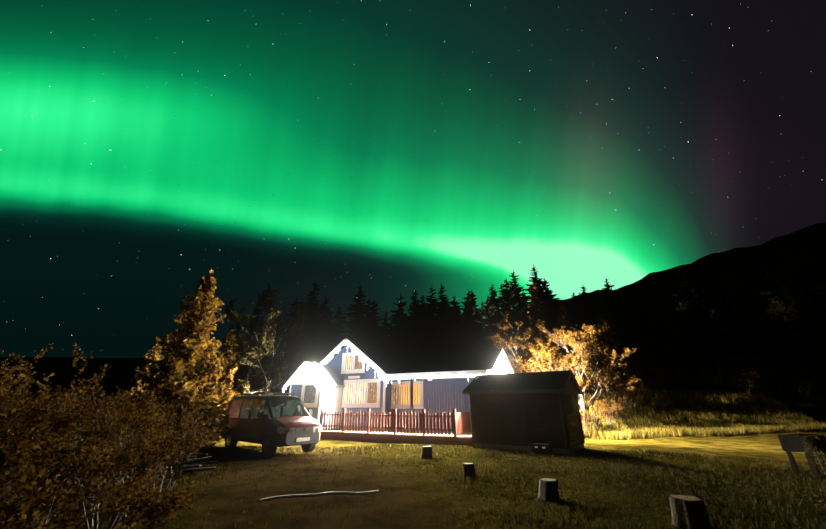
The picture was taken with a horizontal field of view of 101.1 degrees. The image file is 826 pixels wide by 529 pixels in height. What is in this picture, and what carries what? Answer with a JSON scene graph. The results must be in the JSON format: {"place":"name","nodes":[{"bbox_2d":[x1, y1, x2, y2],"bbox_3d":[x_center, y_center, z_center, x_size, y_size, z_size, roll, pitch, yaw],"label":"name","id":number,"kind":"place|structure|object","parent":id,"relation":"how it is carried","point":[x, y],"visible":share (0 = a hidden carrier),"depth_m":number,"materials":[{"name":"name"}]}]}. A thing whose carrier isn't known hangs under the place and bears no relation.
{"place":"outdoors","nodes":[
{"label":"outdoors","id":0,"kind":"place"},
{"bbox_2d":[0,223,825,528],"bbox_3d":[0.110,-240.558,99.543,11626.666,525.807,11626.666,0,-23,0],"label":"grassy ground terrain","id":1,"kind":"structure","parent":0,"point":[734,275],"depth_m":11.45,"materials":[{"name":"green plant"}]},
{"bbox_2d":[0,341,227,528],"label":"willow bushes","id":2,"kind":"object","parent":1,"relation":"on","point":[25,454],"visible":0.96,"depth_m":4.67,"materials":[{"name":"orange plant"}]},
{"bbox_2d":[139,453,218,476],"bbox_3d":[-5.875,5.003,8.517,1.746,0.379,1.220,9,-24,-21],"label":"wood pile","id":3,"kind":"object","parent":1,"relation":"on","point":[190,467],"visible":0.52,"depth_m":8.51,"materials":[{"name":"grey wood"}]},
{"bbox_2d":[224,280,313,400],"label":"birch trees","id":4,"kind":"object","parent":1,"relation":"on","point":[264,361],"visible":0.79,"depth_m":19.86,"materials":[{"name":"green plant"}]},
{"bbox_2d":[221,379,321,456],"bbox_3d":[-5.527,5.841,13.329,4.754,2.552,2.160,-18,-29,37],"label":"van","id":5,"kind":"object","parent":1,"relation":"on","point":[270,423],"visible":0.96,"depth_m":12.38,"materials":[{"name":"red paint"}]},
{"bbox_2d":[260,490,378,500],"bbox_3d":[-1.715,4.372,6.466,2.220,0.068,0.195,9,-24,-21],"label":"hose","id":6,"kind":"object","parent":1,"relation":"on","point":[318,494],"visible":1,"depth_m":6.47,"materials":[{"name":"grey rubber"}]},
{"bbox_2d":[320,408,473,445],"bbox_3d":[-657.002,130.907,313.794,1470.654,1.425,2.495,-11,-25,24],"label":"deck fence","id":7,"kind":"object","parent":1,"relation":"on","point":[461,437],"visible":0.88,"depth_m":15.65,"materials":[{"name":"red wood"}]},
{"bbox_2d":[282,337,512,432],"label":"house","id":8,"kind":"structure","parent":1,"relation":"on","point":[350,375],"depth_m":18.56,"materials":[{"name":"blue paint"}]},
{"bbox_2d":[0,443,825,528],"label":"lawn grass","id":9,"kind":"structure","parent":1,"relation":"on","point":[619,469],"depth_m":7.28,"materials":[{"name":"green plant"}]},
{"bbox_2d":[531,443,552,454],"bbox_3d":[4.539,6.484,11.966,0.600,0.320,0.405,-15,-27,32],"label":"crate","id":10,"kind":"object","parent":9,"relation":"on","point":[542,448],"visible":0.95,"depth_m":11.82,"materials":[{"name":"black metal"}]},
{"bbox_2d":[421,446,431,458],"bbox_3d":[0.421,6.045,10.930,0.396,0.364,0.388,0,-23,0],"label":"stump","id":11,"kind":"object","parent":1,"relation":"on","point":[426,452],"visible":0.88,"depth_m":10.80,"materials":[{"name":"brown wood"}]},
{"bbox_2d":[200,264,660,422],"bbox_3d":[9.067,8.235,40.052,57.801,20.414,23.778,12,-25,-27],"label":"spruce grove","id":12,"kind":"object","parent":1,"relation":"on","point":[423,328],"visible":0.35,"depth_m":31.65,"materials":[{"name":"green plant"}]},
{"bbox_2d":[463,463,475,478],"bbox_3d":[1.355,4.985,8.195,0.337,0.334,0.332,0,-23,0],"label":"stump","id":13,"kind":"object","parent":1,"relation":"on","point":[469,469],"visible":0.85,"depth_m":8.13,"materials":[{"name":"brown wood"}]},
{"bbox_2d":[462,370,584,453],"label":"shed","id":14,"kind":"structure","parent":1,"relation":"on","point":[518,411],"depth_m":13.28,"materials":[{"name":"brown wood"}]},
{"bbox_2d":[537,478,558,501],"bbox_3d":[2.469,4.126,6.214,0.392,0.344,0.370,0,-23,0],"label":"stump","id":15,"kind":"object","parent":1,"relation":"on","point":[548,490],"visible":0.88,"depth_m":6.11,"materials":[{"name":"brown wood"}]},
{"bbox_2d":[481,313,678,435],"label":"trees","id":16,"kind":"object","parent":1,"relation":"on","point":[530,352],"visible":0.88,"depth_m":21.56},
{"bbox_2d":[669,495,712,528],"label":"stump","id":17,"kind":"object","parent":1,"relation":"on","point":[688,512],"visible":0.98,"depth_m":4.68,"materials":[{"name":"brown wood"}]},
{"bbox_2d":[570,349,825,398],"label":"bank shrubs","id":18,"kind":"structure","parent":1,"relation":"on","point":[730,378],"depth_m":31.31,"materials":[{"name":"green plant"}]},
{"bbox_2d":[578,386,825,439],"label":"bank grass","id":19,"kind":"structure","parent":1,"relation":"on","point":[739,409],"depth_m":22.61,"materials":[{"name":"yellow plant"}]},
{"bbox_2d":[608,262,825,372],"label":"conifer trees","id":20,"kind":"object","parent":1,"relation":"on","point":[701,328],"visible":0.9,"depth_m":52.43,"materials":[{"name":"green plant"}]},
{"bbox_2d":[777,433,825,476],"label":"wooden bench","id":21,"kind":"object","parent":1,"relation":"on","point":[790,443],"visible":0.9,"depth_m":8.60,"materials":[{"name":"grey wood"}]},
{"bbox_2d":[0,0,825,358],"label":"sky","id":22,"kind":"structure","parent":0,"point":[390,149],"materials":[{"name":"green"}]},
{"bbox_2d":[801,433,825,472],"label":"planter shrub","id":23,"kind":"object","parent":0,"point":[819,461],"visible":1,"depth_m":8.01,"materials":[{"name":"brown plant"}]}
]}

